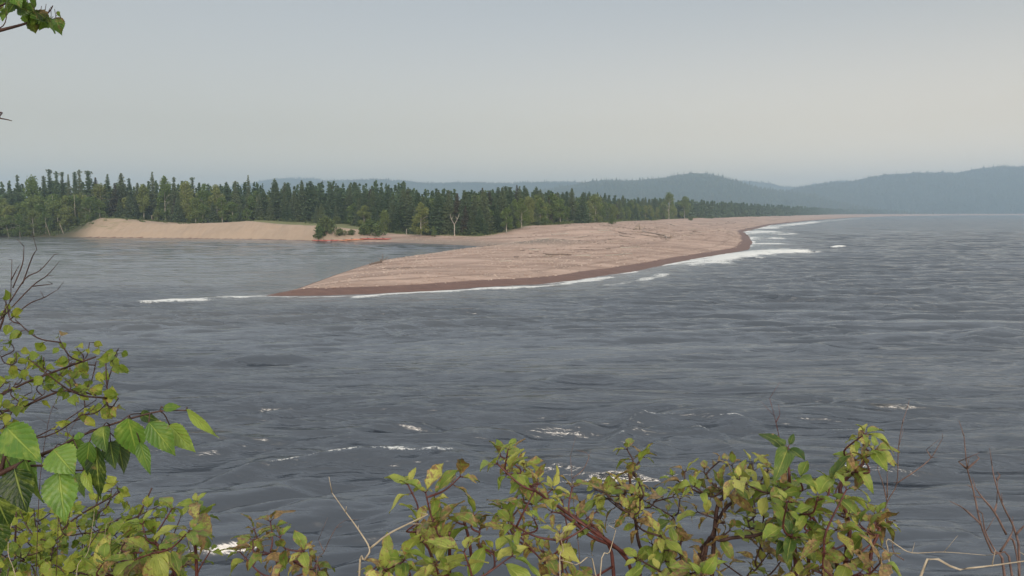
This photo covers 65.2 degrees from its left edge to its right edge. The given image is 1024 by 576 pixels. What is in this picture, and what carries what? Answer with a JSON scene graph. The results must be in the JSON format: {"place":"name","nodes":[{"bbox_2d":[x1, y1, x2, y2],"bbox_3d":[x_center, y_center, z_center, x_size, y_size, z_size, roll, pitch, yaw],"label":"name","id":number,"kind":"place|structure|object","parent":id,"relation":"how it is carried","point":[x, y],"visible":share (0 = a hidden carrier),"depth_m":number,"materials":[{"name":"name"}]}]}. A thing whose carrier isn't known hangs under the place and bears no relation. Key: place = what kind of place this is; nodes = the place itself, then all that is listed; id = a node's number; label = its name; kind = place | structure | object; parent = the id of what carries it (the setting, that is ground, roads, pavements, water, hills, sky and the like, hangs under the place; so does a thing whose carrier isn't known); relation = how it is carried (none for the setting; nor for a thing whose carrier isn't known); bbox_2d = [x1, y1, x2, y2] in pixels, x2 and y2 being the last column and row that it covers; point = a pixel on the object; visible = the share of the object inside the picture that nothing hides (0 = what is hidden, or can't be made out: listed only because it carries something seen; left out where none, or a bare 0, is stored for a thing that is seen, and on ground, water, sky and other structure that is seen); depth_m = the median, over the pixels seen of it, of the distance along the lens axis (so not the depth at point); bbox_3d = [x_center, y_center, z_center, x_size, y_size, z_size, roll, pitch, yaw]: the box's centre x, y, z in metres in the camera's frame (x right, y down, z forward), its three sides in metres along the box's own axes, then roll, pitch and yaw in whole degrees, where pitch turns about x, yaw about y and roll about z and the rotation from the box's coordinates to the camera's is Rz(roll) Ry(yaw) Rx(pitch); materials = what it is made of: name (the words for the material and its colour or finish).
{"place":"outdoors","nodes":[
{"label":"outdoors","id":0,"kind":"place"},
{"bbox_2d":[259,180,577,199],"bbox_3d":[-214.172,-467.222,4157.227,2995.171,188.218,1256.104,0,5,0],"label":"hill","id":1,"kind":"structure","parent":0,"point":[448,186],"depth_m":4052.12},
{"bbox_2d":[264,178,583,195],"bbox_3d":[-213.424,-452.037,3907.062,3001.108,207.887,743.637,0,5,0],"label":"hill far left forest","id":2,"kind":"object","parent":1,"relation":"on","point":[457,182],"visible":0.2,"depth_m":4197.53,"materials":[{"name":"plant"}]},
{"bbox_2d":[0,215,1023,575],"bbox_3d":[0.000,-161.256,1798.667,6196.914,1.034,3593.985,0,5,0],"label":"water","id":3,"kind":"structure","parent":0,"point":[836,331],"depth_m":38.72,"materials":[{"name":"liquid"}]},
{"bbox_2d":[0,214,1023,295],"bbox_3d":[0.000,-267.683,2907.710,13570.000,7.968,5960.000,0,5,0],"label":"ground","id":4,"kind":"structure","parent":0,"point":[137,228],"depth_m":170.47,"materials":[{"name":"sand"}]},
{"bbox_2d":[0,215,15,236],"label":"birch tree","id":5,"kind":"object","parent":4,"relation":"on","point":[7,221],"visible":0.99,"depth_m":265.39,"materials":[{"name":"green plant"}]},
{"bbox_2d":[0,205,18,232],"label":"birch tree","id":6,"kind":"object","parent":4,"relation":"on","point":[8,209],"visible":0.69,"depth_m":269.17,"materials":[{"name":"green plant"}]},
{"bbox_2d":[14,175,21,203],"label":"spruce tree","id":7,"kind":"object","parent":4,"relation":"on","point":[18,191],"visible":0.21,"depth_m":288.71,"materials":[{"name":"green plant"}]},
{"bbox_2d":[13,202,36,234],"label":"birch tree","id":8,"kind":"object","parent":4,"relation":"on","point":[22,209],"visible":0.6,"depth_m":270.36,"materials":[{"name":"green plant"}]},
{"bbox_2d":[21,174,44,210],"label":"birch tree","id":9,"kind":"object","parent":4,"relation":"on","point":[31,183],"visible":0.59,"depth_m":281.00,"materials":[{"name":"green plant"}]},
{"bbox_2d":[24,210,44,235],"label":"birch tree","id":10,"kind":"object","parent":4,"relation":"on","point":[33,214],"visible":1,"depth_m":266.88,"materials":[{"name":"green plant"}]},
{"bbox_2d":[24,195,45,227],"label":"birch tree","id":11,"kind":"object","parent":4,"relation":"on","point":[32,201],"visible":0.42,"depth_m":275.40,"materials":[{"name":"green plant"}]},
{"bbox_2d":[36,212,52,233],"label":"birch tree","id":12,"kind":"object","parent":4,"relation":"on","point":[43,218],"visible":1,"depth_m":267.12,"materials":[{"name":"green plant"}]},
{"bbox_2d":[43,169,54,206],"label":"spruce tree","id":13,"kind":"object","parent":4,"relation":"on","point":[49,183],"visible":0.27,"depth_m":289.37,"materials":[{"name":"green plant"}]},
{"bbox_2d":[42,193,60,230],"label":"birch tree","id":14,"kind":"object","parent":4,"relation":"on","point":[52,198],"visible":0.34,"depth_m":275.45,"materials":[{"name":"green plant"}]},
{"bbox_2d":[45,200,63,228],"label":"birch tree","id":15,"kind":"object","parent":4,"relation":"on","point":[55,205],"visible":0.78,"depth_m":271.44,"materials":[{"name":"green plant"}]},
{"bbox_2d":[57,208,72,229],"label":"birch tree","id":16,"kind":"object","parent":4,"relation":"on","point":[65,215],"visible":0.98,"depth_m":270.24,"materials":[{"name":"green plant"}]},
{"bbox_2d":[64,195,83,225],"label":"birch tree","id":17,"kind":"object","parent":4,"relation":"on","point":[77,200],"visible":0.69,"depth_m":275.42,"materials":[{"name":"green plant"}]},
{"bbox_2d":[77,196,100,221],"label":"birch tree","id":18,"kind":"object","parent":4,"relation":"on","point":[89,204],"visible":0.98,"depth_m":273.04,"materials":[{"name":"green plant"}]},
{"bbox_2d":[81,171,103,218],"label":"spruce tree","id":19,"kind":"object","parent":4,"relation":"on","point":[87,188],"visible":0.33,"depth_m":281.31,"materials":[{"name":"green plant"}]},
{"bbox_2d":[93,199,105,215],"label":"birch tree","id":20,"kind":"object","parent":4,"relation":"on","point":[99,204],"visible":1,"depth_m":274.02,"materials":[{"name":"green plant"}]},
{"bbox_2d":[89,183,113,217],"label":"birch tree","id":21,"kind":"object","parent":4,"relation":"on","point":[99,189],"visible":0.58,"depth_m":281.19,"materials":[{"name":"green plant"}]},
{"bbox_2d":[101,174,112,217],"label":"spruce tree","id":22,"kind":"object","parent":4,"relation":"on","point":[107,181],"visible":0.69,"depth_m":281.58,"materials":[{"name":"green plant"}]},
{"bbox_2d":[105,183,124,213],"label":"spruce tree","id":23,"kind":"object","parent":4,"relation":"on","point":[113,201],"visible":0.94,"depth_m":278.69,"materials":[{"name":"green plant"}]},
{"bbox_2d":[107,173,132,215],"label":"spruce tree","id":24,"kind":"object","parent":4,"relation":"on","point":[121,188],"visible":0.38,"depth_m":282.33,"materials":[{"name":"green plant"}]},
{"bbox_2d":[121,194,139,218],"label":"spruce tree","id":25,"kind":"object","parent":4,"relation":"on","point":[129,212],"visible":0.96,"depth_m":278.40,"materials":[{"name":"green plant"}]},
{"bbox_2d":[136,184,149,215],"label":"birch tree","id":26,"kind":"object","parent":4,"relation":"on","point":[143,194],"visible":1,"depth_m":281.64,"materials":[{"name":"green plant"}]},
{"bbox_2d":[147,172,161,216],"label":"spruce tree","id":27,"kind":"object","parent":4,"relation":"on","point":[154,202],"visible":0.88,"depth_m":288.58,"materials":[{"name":"green plant"}]},
{"bbox_2d":[155,175,171,219],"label":"birch tree","id":28,"kind":"object","parent":4,"relation":"on","point":[164,195],"visible":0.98,"depth_m":286.48,"materials":[{"name":"green plant"}]},
{"bbox_2d":[167,177,179,217],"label":"spruce tree","id":29,"kind":"object","parent":4,"relation":"on","point":[174,194],"visible":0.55,"depth_m":287.57,"materials":[{"name":"green plant"}]},
{"bbox_2d":[169,198,186,222],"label":"spruce tree","id":30,"kind":"object","parent":4,"relation":"on","point":[177,214],"visible":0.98,"depth_m":280.75,"materials":[{"name":"green plant"}]},
{"bbox_2d":[178,180,197,221],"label":"birch tree","id":31,"kind":"object","parent":4,"relation":"on","point":[184,187],"visible":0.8,"depth_m":283.36,"materials":[{"name":"green plant"}]},
{"bbox_2d":[187,198,206,222],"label":"birch tree","id":32,"kind":"object","parent":4,"relation":"on","point":[195,203],"visible":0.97,"depth_m":278.75,"materials":[{"name":"green plant"}]},
{"bbox_2d":[196,183,212,219],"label":"birch tree","id":33,"kind":"object","parent":4,"relation":"on","point":[203,193],"visible":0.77,"depth_m":286.35,"materials":[{"name":"green plant"}]},
{"bbox_2d":[208,201,218,222],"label":"spruce tree","id":34,"kind":"object","parent":4,"relation":"on","point":[212,215],"visible":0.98,"depth_m":281.38,"materials":[{"name":"green plant"}]},
{"bbox_2d":[207,184,225,220],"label":"birch tree","id":35,"kind":"object","parent":4,"relation":"on","point":[217,192],"visible":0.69,"depth_m":285.36,"materials":[{"name":"green plant"}]},
{"bbox_2d":[215,196,229,222],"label":"birch tree","id":36,"kind":"object","parent":4,"relation":"on","point":[221,205],"visible":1,"depth_m":281.15,"materials":[{"name":"green plant"}]},
{"bbox_2d":[223,201,239,221],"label":"birch tree","id":37,"kind":"object","parent":4,"relation":"on","point":[232,217],"visible":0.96,"depth_m":282.24,"materials":[{"name":"green plant"}]},
{"bbox_2d":[231,181,242,220],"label":"spruce tree","id":38,"kind":"object","parent":4,"relation":"on","point":[236,199],"visible":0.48,"depth_m":289.76,"materials":[{"name":"green plant"}]},
{"bbox_2d":[245,191,266,218],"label":"birch tree","id":39,"kind":"object","parent":4,"relation":"on","point":[252,199],"visible":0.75,"depth_m":291.40,"materials":[{"name":"green plant"}]},
{"bbox_2d":[253,194,265,219],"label":"spruce tree","id":40,"kind":"object","parent":4,"relation":"on","point":[259,214],"visible":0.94,"depth_m":288.24,"materials":[{"name":"green plant"}]},
{"bbox_2d":[264,178,281,220],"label":"spruce tree","id":41,"kind":"object","parent":4,"relation":"on","point":[276,201],"visible":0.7,"depth_m":291.28,"materials":[{"name":"green plant"}]},
{"bbox_2d":[278,192,289,220],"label":"spruce tree","id":42,"kind":"object","parent":4,"relation":"on","point":[284,201],"visible":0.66,"depth_m":289.56,"materials":[{"name":"green plant"}]},
{"bbox_2d":[288,190,300,221],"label":"spruce tree","id":43,"kind":"object","parent":4,"relation":"on","point":[293,207],"visible":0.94,"depth_m":290.08,"materials":[{"name":"green plant"}]},
{"bbox_2d":[295,180,311,221],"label":"spruce tree","id":44,"kind":"object","parent":4,"relation":"on","point":[302,195],"visible":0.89,"depth_m":291.52,"materials":[{"name":"green plant"}]},
{"bbox_2d":[301,181,319,221],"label":"spruce tree","id":45,"kind":"object","parent":4,"relation":"on","point":[313,201],"visible":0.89,"depth_m":292.37,"materials":[{"name":"green plant"}]},
{"bbox_2d":[316,215,336,233],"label":"shore bush","id":46,"kind":"object","parent":4,"relation":"on","point":[327,224],"visible":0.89,"depth_m":231.44,"materials":[{"name":"green plant"}]},
{"bbox_2d":[324,182,335,217],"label":"spruce tree","id":47,"kind":"object","parent":4,"relation":"on","point":[330,206],"visible":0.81,"depth_m":293.56,"materials":[{"name":"green plant"}]},
{"bbox_2d":[330,189,347,223],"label":"spruce tree","id":48,"kind":"object","parent":4,"relation":"on","point":[339,206],"visible":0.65,"depth_m":293.09,"materials":[{"name":"green plant"}]},
{"bbox_2d":[343,184,354,215],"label":"spruce tree","id":49,"kind":"object","parent":4,"relation":"on","point":[348,200],"visible":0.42,"depth_m":294.73,"materials":[{"name":"green plant"}]},
{"bbox_2d":[356,205,371,223],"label":"birch tree","id":50,"kind":"object","parent":4,"relation":"on","point":[362,212],"visible":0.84,"depth_m":256.20,"materials":[{"name":"green plant"}]},
{"bbox_2d":[367,224,386,236],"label":"shore bush","id":51,"kind":"object","parent":4,"relation":"on","point":[376,229],"visible":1,"depth_m":229.66,"materials":[{"name":"green plant"}]},
{"bbox_2d":[0,212,758,236],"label":"undergrowth","id":52,"kind":"object","parent":4,"relation":"on","point":[35,233],"visible":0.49,"depth_m":273.55,"materials":[{"name":"green plant"}]},
{"bbox_2d":[376,209,390,231],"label":"birch tree","id":53,"kind":"object","parent":4,"relation":"on","point":[384,215],"visible":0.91,"depth_m":238.81,"materials":[{"name":"green plant"}]},
{"bbox_2d":[384,200,401,232],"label":"spruce tree","id":54,"kind":"object","parent":4,"relation":"on","point":[391,212],"visible":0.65,"depth_m":244.28,"materials":[{"name":"green plant"}]},
{"bbox_2d":[393,196,407,226],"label":"spruce tree","id":55,"kind":"object","parent":4,"relation":"on","point":[400,214],"visible":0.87,"depth_m":245.11,"materials":[{"name":"green plant"}]},
{"bbox_2d":[401,196,417,232],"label":"spruce tree","id":56,"kind":"object","parent":4,"relation":"on","point":[410,213],"visible":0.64,"depth_m":244.15,"materials":[{"name":"green plant"}]},
{"bbox_2d":[409,202,430,235],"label":"birch tree","id":57,"kind":"object","parent":4,"relation":"on","point":[422,212],"visible":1,"depth_m":227.62,"materials":[{"name":"green plant"}]},
{"bbox_2d":[423,190,451,234],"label":"spruce tree","id":58,"kind":"object","parent":4,"relation":"on","point":[437,216],"visible":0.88,"depth_m":230.02,"materials":[{"name":"green plant"}]},
{"bbox_2d":[440,190,457,234],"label":"spruce tree","id":59,"kind":"object","parent":4,"relation":"on","point":[448,205],"visible":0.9,"depth_m":229.17,"materials":[{"name":"green plant"}]},
{"bbox_2d":[0,180,909,218],"bbox_3d":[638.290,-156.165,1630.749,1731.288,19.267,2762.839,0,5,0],"label":"forest","id":60,"kind":"object","parent":4,"relation":"on","point":[701,209],"visible":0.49,"depth_m":318.94,"materials":[{"name":"plant"}]},
{"bbox_2d":[451,193,460,226],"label":"spruce tree","id":61,"kind":"object","parent":4,"relation":"on","point":[456,210],"visible":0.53,"depth_m":230.09,"materials":[{"name":"green plant"}]},
{"bbox_2d":[451,190,474,234],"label":"spruce tree","id":62,"kind":"object","parent":4,"relation":"on","point":[464,201],"visible":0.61,"depth_m":226.26,"materials":[{"name":"green plant"}]},
{"bbox_2d":[459,206,469,231],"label":"spruce tree","id":63,"kind":"object","parent":4,"relation":"on","point":[465,218],"visible":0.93,"depth_m":224.12,"materials":[{"name":"green plant"}]},
{"bbox_2d":[464,211,476,234],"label":"spruce tree","id":64,"kind":"object","parent":4,"relation":"on","point":[470,224],"visible":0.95,"depth_m":222.41,"materials":[{"name":"green plant"}]},
{"bbox_2d":[470,206,488,234],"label":"spruce tree","id":65,"kind":"object","parent":4,"relation":"on","point":[478,227],"visible":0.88,"depth_m":222.68,"materials":[{"name":"green plant"}]},
{"bbox_2d":[474,190,496,233],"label":"spruce tree","id":66,"kind":"object","parent":4,"relation":"on","point":[483,203],"visible":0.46,"depth_m":227.35,"materials":[{"name":"green plant"}]},
{"bbox_2d":[491,205,503,231],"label":"spruce tree","id":67,"kind":"object","parent":4,"relation":"on","point":[497,221],"visible":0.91,"depth_m":229.04,"materials":[{"name":"green plant"}]},
{"bbox_2d":[494,187,514,229],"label":"spruce tree","id":68,"kind":"object","parent":4,"relation":"on","point":[501,204],"visible":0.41,"depth_m":234.25,"materials":[{"name":"green plant"}]},
{"bbox_2d":[500,207,513,232],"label":"birch tree","id":69,"kind":"object","parent":4,"relation":"on","point":[505,212],"visible":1,"depth_m":224.79,"materials":[{"name":"green plant"}]},
{"bbox_2d":[303,222,741,288],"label":"cobbles","id":70,"kind":"object","parent":4,"relation":"on","point":[528,255],"visible":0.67,"depth_m":140.97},
{"bbox_2d":[514,204,530,228],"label":"birch tree","id":71,"kind":"object","parent":4,"relation":"on","point":[523,208],"visible":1,"depth_m":234.85,"materials":[{"name":"green plant"}]},
{"bbox_2d":[524,195,535,223],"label":"birch tree","id":72,"kind":"object","parent":4,"relation":"on","point":[529,201],"visible":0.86,"depth_m":251.97,"materials":[{"name":"green plant"}]},
{"bbox_2d":[534,199,547,223],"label":"birch tree","id":73,"kind":"object","parent":4,"relation":"on","point":[539,209],"visible":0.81,"depth_m":260.36,"materials":[{"name":"green plant"}]},
{"bbox_2d":[545,193,559,219],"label":"birch tree","id":74,"kind":"object","parent":4,"relation":"on","point":[553,197],"visible":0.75,"depth_m":272.31,"materials":[{"name":"green plant"}]},
{"bbox_2d":[568,188,577,222],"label":"spruce tree","id":75,"kind":"object","parent":4,"relation":"on","point":[572,200],"visible":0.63,"depth_m":297.68,"materials":[{"name":"green plant"}]},
{"bbox_2d":[573,192,593,222],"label":"spruce tree","id":76,"kind":"object","parent":4,"relation":"on","point":[583,215],"visible":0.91,"depth_m":293.89,"materials":[{"name":"green plant"}]},
{"bbox_2d":[588,193,602,221],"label":"birch tree","id":77,"kind":"object","parent":4,"relation":"on","point":[594,198],"visible":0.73,"depth_m":327.37,"materials":[{"name":"green plant"}]},
{"bbox_2d":[514,218,755,257],"bbox_3d":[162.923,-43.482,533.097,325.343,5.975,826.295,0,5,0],"label":"beach litter","id":78,"kind":"object","parent":4,"relation":"on","point":[608,239],"visible":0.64,"depth_m":213.28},
{"bbox_2d":[661,192,675,218],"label":"birch tree","id":79,"kind":"object","parent":4,"relation":"on","point":[669,198],"visible":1,"depth_m":466.83,"materials":[{"name":"green plant"}]},
{"bbox_2d":[678,196,690,218],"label":"birch tree","id":80,"kind":"object","parent":4,"relation":"on","point":[684,203],"visible":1,"depth_m":516.41,"materials":[{"name":"green plant"}]},
{"bbox_2d":[0,0,1023,197],"label":"sky","id":81,"kind":"structure","parent":0,"point":[793,93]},
{"bbox_2d":[230,179,843,191],"bbox_3d":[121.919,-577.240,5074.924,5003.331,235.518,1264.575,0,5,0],"label":"hill far back","id":82,"kind":"structure","parent":0,"point":[267,184],"depth_m":4967.96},
{"bbox_2d":[229,176,852,189],"bbox_3d":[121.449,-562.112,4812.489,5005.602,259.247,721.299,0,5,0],"label":"hill far back forest","id":83,"kind":"object","parent":82,"relation":"on","point":[298,177],"visible":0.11,"depth_m":5126.37,"materials":[{"name":"green wood"}]},
{"bbox_2d":[553,176,900,213],"bbox_3d":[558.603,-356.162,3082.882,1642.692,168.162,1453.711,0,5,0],"label":"hill","id":84,"kind":"structure","parent":0,"point":[694,188],"depth_m":2761.82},
{"bbox_2d":[515,172,958,214],"bbox_3d":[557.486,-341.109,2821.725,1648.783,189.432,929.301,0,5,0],"label":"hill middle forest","id":85,"kind":"object","parent":84,"relation":"on","point":[601,182],"visible":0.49,"depth_m":2826.61,"materials":[{"name":"plant"}]},
{"bbox_2d":[791,168,1023,213],"bbox_3d":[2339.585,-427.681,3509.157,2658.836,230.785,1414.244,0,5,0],"label":"hill","id":86,"kind":"structure","parent":0,"point":[956,202],"depth_m":3091.60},
{"bbox_2d":[787,164,1023,213],"bbox_3d":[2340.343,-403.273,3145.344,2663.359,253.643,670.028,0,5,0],"label":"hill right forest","id":87,"kind":"object","parent":86,"relation":"on","point":[855,181],"visible":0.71,"depth_m":3225.27,"materials":[{"name":"plant"}]},
{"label":"bluff","id":88,"kind":"structure","parent":0,"visible":0},
{"bbox_2d":[0,233,62,319],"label":"bare sapling","id":89,"kind":"object","parent":88,"relation":"on","point":[10,300],"visible":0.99,"depth_m":2.60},
{"bbox_2d":[36,378,87,575],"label":"bare sapling","id":90,"kind":"object","parent":88,"relation":"on","point":[39,488],"visible":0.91,"depth_m":2.20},
{"bbox_2d":[0,289,129,438],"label":"birch sapling","id":91,"kind":"object","parent":88,"relation":"on","point":[52,378],"visible":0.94,"depth_m":2.65,"materials":[{"name":"green plant"}]},
{"bbox_2d":[0,475,199,575],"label":"bush","id":92,"kind":"object","parent":88,"relation":"on","point":[46,550],"visible":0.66,"depth_m":2.86,"materials":[{"name":"green plant"}]},
{"bbox_2d":[0,0,218,556],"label":"birch tree","id":93,"kind":"object","parent":88,"relation":"on","point":[20,454],"visible":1,"depth_m":1.03,"materials":[{"name":"green plant"}]},
{"bbox_2d":[81,493,222,575],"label":"dogwood shrub","id":94,"kind":"object","parent":88,"relation":"on","point":[155,562],"visible":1,"depth_m":1.86,"materials":[{"name":"green plant"}]},
{"bbox_2d":[218,510,334,575],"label":"dogwood shrub","id":95,"kind":"object","parent":88,"relation":"on","point":[304,560],"visible":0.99,"depth_m":1.79,"materials":[{"name":"green plant"}]},
{"bbox_2d":[329,478,427,575],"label":"dry stalk","id":96,"kind":"object","parent":88,"relation":"on","point":[367,555],"visible":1,"depth_m":1.60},
{"bbox_2d":[357,458,539,575],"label":"dogwood shrub","id":97,"kind":"object","parent":88,"relation":"on","point":[435,534],"visible":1,"depth_m":1.62,"materials":[{"name":"green plant"}]},
{"bbox_2d":[480,438,641,575],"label":"dogwood shrub","id":98,"kind":"object","parent":88,"relation":"on","point":[532,495],"visible":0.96,"depth_m":1.76,"materials":[{"name":"green plant"}]},
{"bbox_2d":[559,525,615,575],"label":"dry stalk","id":99,"kind":"object","parent":88,"relation":"on","point":[585,558],"visible":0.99,"depth_m":1.60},
{"bbox_2d":[587,438,807,575],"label":"dogwood shrub","id":100,"kind":"object","parent":88,"relation":"on","point":[702,564],"visible":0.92,"depth_m":1.77,"materials":[{"name":"green plant"}]},
{"bbox_2d":[751,433,858,575],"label":"dogwood shrub","id":101,"kind":"object","parent":88,"relation":"on","point":[823,483],"visible":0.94,"depth_m":1.64,"materials":[{"name":"green plant"}]},
{"bbox_2d":[783,424,900,575],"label":"dogwood shrub","id":102,"kind":"object","parent":88,"relation":"on","point":[830,557],"visible":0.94,"depth_m":1.69,"materials":[{"name":"green plant"}]},
{"bbox_2d":[877,399,942,559],"bbox_3d":[0.827,0.942,1.777,0.206,1.391,0.093,-4,7,-35],"label":"bare twig","id":103,"kind":"object","parent":88,"relation":"on","point":[896,482],"visible":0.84,"depth_m":1.75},
{"bbox_2d":[919,550,1023,575],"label":"dry stalk","id":104,"kind":"object","parent":88,"relation":"on","point":[925,564],"visible":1,"depth_m":1.50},
{"bbox_2d":[950,422,1023,575],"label":"bare shrub","id":105,"kind":"object","parent":88,"relation":"on","point":[966,467],"visible":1,"depth_m":1.60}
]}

